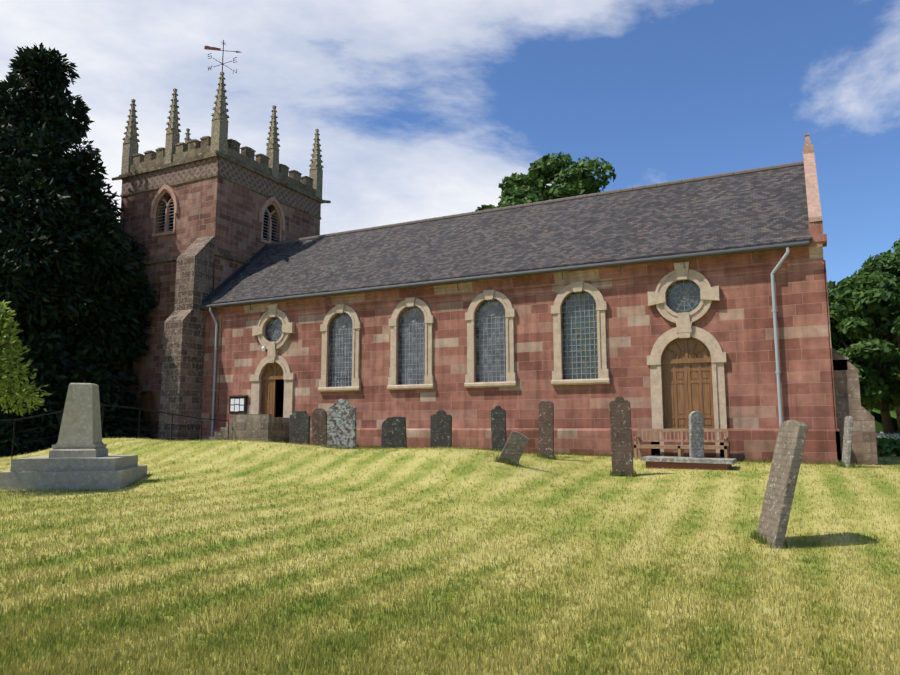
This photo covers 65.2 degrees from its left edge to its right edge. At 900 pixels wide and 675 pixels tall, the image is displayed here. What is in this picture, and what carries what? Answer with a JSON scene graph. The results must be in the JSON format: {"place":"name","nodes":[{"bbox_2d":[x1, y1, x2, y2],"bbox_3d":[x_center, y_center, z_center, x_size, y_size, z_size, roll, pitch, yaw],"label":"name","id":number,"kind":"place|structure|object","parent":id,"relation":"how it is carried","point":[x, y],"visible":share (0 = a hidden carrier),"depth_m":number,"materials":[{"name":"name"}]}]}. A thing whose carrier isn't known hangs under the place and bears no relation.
{"place":"outdoors","nodes":[
{"label":"outdoors","id":0,"kind":"place"},
{"bbox_2d":[0,299,51,415],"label":"young conifer","id":1,"kind":"object","parent":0,"point":[6,321],"depth_m":14.06,"materials":[{"name":"green plant"}]},
{"bbox_2d":[275,379,283,416],"bbox_3d":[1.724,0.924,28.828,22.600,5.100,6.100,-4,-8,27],"label":"dark door opening","id":2,"kind":"object","parent":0,"point":[279,397],"depth_m":32.59,"materials":[{"name":"black"}]},
{"bbox_2d":[267,299,505,386],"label":"windows","id":3,"kind":"structure","parent":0,"point":[334,368],"depth_m":26.23,"materials":[{"name":"grey glass"}]},
{"bbox_2d":[0,435,899,674],"bbox_3d":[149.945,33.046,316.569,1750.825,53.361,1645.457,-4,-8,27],"label":"ground","id":4,"kind":"structure","parent":0,"point":[280,468],"depth_m":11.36,"materials":[{"name":"green plant"}]},
{"bbox_2d":[0,383,146,489],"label":"stone monument","id":5,"kind":"object","parent":4,"relation":"on","point":[77,457],"visible":0.94,"depth_m":14.78,"materials":[{"name":"grey stone"}]},
{"bbox_2d":[0,43,157,456],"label":"yew","id":6,"kind":"object","parent":4,"relation":"on","point":[79,216],"depth_m":30.44,"materials":[{"name":"green plant"}]},
{"bbox_2d":[0,404,228,457],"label":"iron fence","id":7,"kind":"object","parent":4,"relation":"on","point":[102,416],"visible":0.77,"depth_m":23.36,"materials":[{"name":"black"}]},
{"bbox_2d":[80,235,214,440],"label":"tower buttresses","id":8,"kind":"structure","parent":4,"relation":"on","point":[182,360],"depth_m":30.36,"materials":[{"name":"stone"}]},
{"bbox_2d":[120,176,319,428],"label":"church tower wall","id":9,"kind":"structure","parent":4,"relation":"on","point":[225,212],"depth_m":33.14,"materials":[{"name":"red stone"}]},
{"bbox_2d":[159,197,273,301],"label":"window openings","id":10,"kind":"object","parent":9,"relation":"in","point":[172,218],"visible":0.17,"depth_m":34.24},
{"bbox_2d":[150,184,284,243],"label":"window surrounds","id":11,"kind":"object","parent":9,"relation":"attached to","point":[163,190],"visible":0.98,"depth_m":33.87,"materials":[{"name":"beige stone"}]},
{"bbox_2d":[158,201,276,241],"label":"belfry louvres","id":12,"kind":"object","parent":9,"relation":"attached to","point":[173,222],"visible":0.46,"depth_m":33.96,"materials":[{"name":"grey"}]},
{"bbox_2d":[121,157,320,216],"bbox_3d":[-11.823,-7.306,37.155,6.524,0.830,7.624,-4,-8,27],"label":"frieze band","id":13,"kind":"object","parent":9,"relation":"attached to","point":[223,167],"visible":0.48,"depth_m":34.20,"materials":[{"name":"beige stone"}]},
{"bbox_2d":[129,136,315,195],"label":"battlement parapet","id":14,"kind":"structure","parent":13,"relation":"on","point":[191,149],"depth_m":34.39,"materials":[{"name":"beige stone"}]},
{"bbox_2d":[121,72,323,198],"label":"pinnacles","id":15,"kind":"object","parent":14,"relation":"on","point":[219,134],"visible":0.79,"depth_m":35.31,"materials":[{"name":"beige stone"}]},
{"bbox_2d":[206,40,240,72],"bbox_3d":[-10.727,-13.251,33.286,1.740,1.750,1.337,2,-8,-16],"label":"weathervane","id":16,"kind":"object","parent":15,"relation":"on","point":[222,63],"visible":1,"depth_m":33.28,"materials":[{"name":"grey metal"}]},
{"bbox_2d":[204,46,220,49],"bbox_3d":[-11.228,-13.688,33.252,0.730,0.192,0.012,1,-7,-10],"label":"weathervane banner","id":17,"kind":"object","parent":16,"relation":"attached to","point":[209,47],"visible":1,"depth_m":33.24,"materials":[{"name":"red metal"}]},
{"bbox_2d":[112,150,330,438],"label":"string courses","id":18,"kind":"object","parent":9,"relation":"attached to","point":[154,433],"visible":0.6,"depth_m":33.66,"materials":[{"name":"brown stone"}]},
{"bbox_2d":[209,414,289,442],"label":"door steps","id":19,"kind":"structure","parent":4,"relation":"on","point":[262,427],"depth_m":27.63,"materials":[{"name":"grey stone"}]},
{"bbox_2d":[289,411,309,444],"bbox_3d":[-5.126,3.259,23.952,0.783,1.512,0.152,-3,-8,19],"label":"headstone","id":20,"kind":"object","parent":4,"relation":"on","point":[299,428],"visible":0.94,"depth_m":23.91,"materials":[{"name":"grey stone"}]},
{"bbox_2d":[312,408,326,446],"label":"headstone","id":21,"kind":"object","parent":4,"relation":"on","point":[319,426],"visible":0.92,"depth_m":24.50,"materials":[{"name":"brown stone"}]},
{"bbox_2d":[327,399,356,448],"bbox_3d":[-3.027,2.537,19.671,0.860,1.630,0.166,-2,-8,17],"label":"headstone","id":22,"kind":"object","parent":4,"relation":"on","point":[341,422],"visible":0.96,"depth_m":19.62,"materials":[{"name":"grey stone"}]},
{"bbox_2d":[381,420,386,448],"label":"headstone","id":23,"kind":"object","parent":4,"relation":"on","point":[384,435],"visible":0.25,"depth_m":23.63,"materials":[{"name":"grey stone"}]},
{"bbox_2d":[386,416,406,447],"bbox_3d":[-1.669,3.153,22.058,0.664,1.347,0.168,-2,-8,15],"label":"headstone","id":24,"kind":"object","parent":4,"relation":"on","point":[396,433],"visible":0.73,"depth_m":22.02,"materials":[{"name":"grey stone"}]},
{"bbox_2d":[430,410,451,447],"bbox_3d":[-0.273,2.946,21.258,0.682,1.506,0.152,-2,-8,17],"label":"headstone","id":25,"kind":"object","parent":4,"relation":"on","point":[440,428],"visible":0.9,"depth_m":21.22,"materials":[{"name":"grey stone"}]},
{"bbox_2d":[491,405,506,451],"bbox_3d":[1.425,2.802,20.508,0.465,1.633,0.146,-3,-8,19],"label":"headstone","id":26,"kind":"object","parent":4,"relation":"on","point":[498,428],"visible":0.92,"depth_m":20.48,"materials":[{"name":"grey stone"}]},
{"bbox_2d":[499,431,528,464],"bbox_3d":[1.496,2.778,16.961,0.850,1.064,0.215,-3,-8,24],"label":"leaning headstone","id":27,"kind":"object","parent":4,"relation":"on","point":[514,446],"visible":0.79,"depth_m":16.91,"materials":[{"name":"grey stone"}]},
{"bbox_2d":[199,428,840,464],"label":"wall plinth","id":28,"kind":"structure","parent":4,"relation":"on","point":[820,445],"depth_m":22.35,"materials":[{"name":"stone"}]},
{"bbox_2d":[475,151,615,210],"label":"tree","id":29,"kind":"object","parent":4,"relation":"on","point":[571,178],"depth_m":48.55,"materials":[{"name":"green plant"}]},
{"bbox_2d":[539,401,553,457],"bbox_3d":[2.717,2.723,19.862,0.450,1.874,0.122,-3,-8,21],"label":"headstone","id":30,"kind":"object","parent":4,"relation":"on","point":[546,427],"visible":0.85,"depth_m":19.83,"materials":[{"name":"stone"}]},
{"bbox_2d":[291,442,854,549],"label":"long grass tufts","id":31,"kind":"object","parent":4,"relation":"on","point":[755,536],"visible":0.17,"depth_m":18.66,"materials":[{"name":"green plant"}]},
{"bbox_2d":[609,396,633,475],"bbox_3d":[4.148,2.502,17.006,0.534,2.173,0.137,-2,-8,17],"label":"tall headstone","id":32,"kind":"object","parent":4,"relation":"on","point":[621,433],"visible":0.92,"depth_m":16.97,"materials":[{"name":"stone"}]},
{"bbox_2d":[633,429,728,458],"bbox_3d":[6.795,3.178,20.722,2.620,0.970,0.640,-4,-8,27],"label":"bench","id":33,"kind":"object","parent":4,"relation":"on","point":[682,447],"visible":0.88,"depth_m":20.90,"materials":[{"name":"brown wood"}]},
{"bbox_2d":[646,461,731,469],"bbox_3d":[6.196,3.392,18.248,2.000,0.360,0.900,-4,-8,27],"label":"ledger base","id":34,"kind":"object","parent":4,"relation":"on","point":[674,465],"visible":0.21,"depth_m":17.86,"materials":[{"name":"grey stone"}]},
{"bbox_2d":[640,456,736,463],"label":"ledger slab","id":35,"kind":"structure","parent":34,"relation":"on","point":[690,460],"depth_m":17.92,"materials":[{"name":"grey stone"}]},
{"bbox_2d":[689,411,703,457],"bbox_3d":[6.446,2.779,18.390,0.386,1.703,0.149,1,-7,-8],"label":"gravestone","id":36,"kind":"object","parent":4,"relation":"on","point":[696,437],"visible":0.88,"depth_m":18.36,"materials":[{"name":"grey stone"}]},
{"bbox_2d":[757,420,807,548],"bbox_3d":[4.956,2.310,10.571,0.688,2.134,0.740,-1,-7,4],"label":"leaning gravestone","id":37,"kind":"object","parent":4,"relation":"on","point":[781,482],"visible":0.92,"depth_m":10.38,"materials":[{"name":"grey stone"}]},
{"bbox_2d":[842,416,852,467],"bbox_3d":[10.340,2.836,18.311,0.278,1.566,0.620,-3,-8,19],"label":"gravestone","id":38,"kind":"object","parent":4,"relation":"on","point":[847,439],"visible":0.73,"depth_m":18.09,"materials":[{"name":"grey stone"}]},
{"bbox_2d":[832,348,877,464],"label":"buttress","id":39,"kind":"structure","parent":4,"relation":"on","point":[848,401],"depth_m":19.69,"materials":[{"name":"brown stone"}]},
{"bbox_2d":[827,281,894,410],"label":"tree","id":40,"kind":"object","parent":4,"relation":"on","point":[832,289],"visible":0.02,"depth_m":42.57,"materials":[{"name":"green plant"}]},
{"bbox_2d":[829,272,899,439],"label":"tree","id":41,"kind":"object","parent":4,"relation":"on","point":[855,293],"depth_m":29.82,"materials":[{"name":"green plant"}]},
{"bbox_2d":[829,250,899,427],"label":"tree","id":42,"kind":"object","parent":4,"relation":"on","point":[886,264],"depth_m":35.64,"materials":[{"name":"green plant"}]},
{"bbox_2d":[855,238,899,323],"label":"tree","id":43,"kind":"object","parent":4,"relation":"on","point":[896,244],"depth_m":44.10,"materials":[{"name":"green plant"}]},
{"bbox_2d":[868,408,898,433],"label":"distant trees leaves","id":44,"kind":"object","parent":4,"relation":"on","point":[876,414],"visible":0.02,"depth_m":57.22,"materials":[{"name":"green plant"}]},
{"bbox_2d":[875,431,899,439],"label":"flowers","id":45,"kind":"object","parent":4,"relation":"on","point":[897,435],"visible":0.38,"depth_m":25.94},
{"bbox_2d":[876,436,899,456],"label":"undergrowth leaves","id":46,"kind":"object","parent":4,"relation":"on","point":[887,447],"visible":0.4,"depth_m":25.40,"materials":[{"name":"green plant"}]},
{"bbox_2d":[881,333,899,386],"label":"tree","id":47,"kind":"object","parent":4,"relation":"on","point":[892,374],"visible":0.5,"depth_m":28.40,"materials":[{"name":"green plant"}]},
{"bbox_3d":[1.724,-0.083,28.956,24.200,11.130,7.740,-4,-8,27],"label":"nave","id":48,"kind":"object","parent":4,"relation":"on","visible":0},
{"bbox_2d":[228,395,247,412],"bbox_3d":[-8.950,2.813,29.649,1.000,0.760,0.160,-4,-8,27],"label":"notice board","id":49,"kind":"object","parent":48,"relation":"attached to","point":[241,396],"visible":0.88,"depth_m":29.57,"materials":[{"name":"black wood"}]},
{"bbox_2d":[230,398,243,410],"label":"notice papers","id":50,"kind":"object","parent":49,"relation":"in","point":[237,406],"visible":1,"depth_m":29.61,"materials":[{"name":"white paper"}]},
{"bbox_2d":[230,398,244,411],"bbox_3d":[-8.962,2.840,29.622,0.800,0.580,0.012,-4,-8,27],"label":"notice board","id":51,"kind":"object","parent":49,"relation":"in","point":[237,404],"visible":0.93,"depth_m":29.61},
{"bbox_2d":[141,337,714,428],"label":"doors","id":52,"kind":"structure","parent":48,"relation":"attached to","point":[687,376],"depth_m":21.75,"materials":[{"name":"brown wood"}]},
{"bbox_2d":[803,133,821,221],"bbox_3d":[12.368,-4.982,24.081,0.340,4.180,7.940,-4,-8,27],"label":"gable coping","id":53,"kind":"object","parent":48,"relation":"attached to","point":[813,200],"visible":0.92,"depth_m":22.21,"materials":[{"name":"stone"}]},
{"bbox_2d":[0,0,899,288],"label":"sky","id":54,"kind":"structure","parent":0,"point":[420,109],"materials":[{"name":"blue"}]},
{"bbox_2d":[268,280,697,386],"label":"nave glazing bars","id":55,"kind":"object","parent":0,"point":[480,345],"visible":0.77,"depth_m":24.88,"materials":[{"name":"grey metal"}]},
{"bbox_2d":[250,262,729,456],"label":"nave dressings","id":56,"kind":"structure","parent":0,"point":[684,321],"depth_m":24.09,"materials":[{"name":"beige stone"}]},
{"bbox_2d":[209,247,789,436],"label":"drainpipes","id":57,"kind":"object","parent":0,"point":[774,310],"visible":0.81,"depth_m":20.50,"materials":[{"name":"grey metal"}]},
{"bbox_2d":[199,241,808,313],"bbox_3d":[-0.320,-1.880,25.537,23.860,0.394,0.264,-4,-8,27],"label":"gutter","id":58,"kind":"object","parent":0,"point":[670,257],"visible":1,"depth_m":23.84,"materials":[{"name":"grey metal"}]},
{"bbox_2d":[202,165,811,305],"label":"roof","id":59,"kind":"structure","parent":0,"point":[768,207],"depth_m":25.86,"materials":[{"name":"grey tile"}]},
{"bbox_2d":[202,244,270,303],"bbox_3d":[-9.893,-3.135,32.994,0.220,3.814,4.150,-4,-8,27],"label":"roof flashing","id":60,"kind":"object","parent":59,"relation":"on","point":[206,299],"visible":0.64,"depth_m":32.63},
{"bbox_2d":[268,161,803,245],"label":"nave ridge tiles","id":61,"kind":"object","parent":59,"relation":"on","point":[781,166],"visible":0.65,"depth_m":28.16,"materials":[{"name":"grey tile"}]},
{"bbox_2d":[218,264,796,428],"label":"wall","id":62,"kind":"structure","parent":0,"point":[736,321],"depth_m":23.84,"materials":[{"name":"red stone"}]},
{"bbox_2d":[201,221,836,428],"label":"corner quoins","id":63,"kind":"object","parent":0,"point":[811,346],"depth_m":21.07,"materials":[{"name":"red stone"}]},
{"bbox_2d":[562,280,700,379],"bbox_3d":[5.815,-0.203,22.656,4.505,3.020,0.040,-4,-8,27],"label":"window glass","id":64,"kind":"object","parent":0,"point":[590,340],"visible":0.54,"depth_m":23.29,"materials":[{"name":"grey glass"}]}
]}

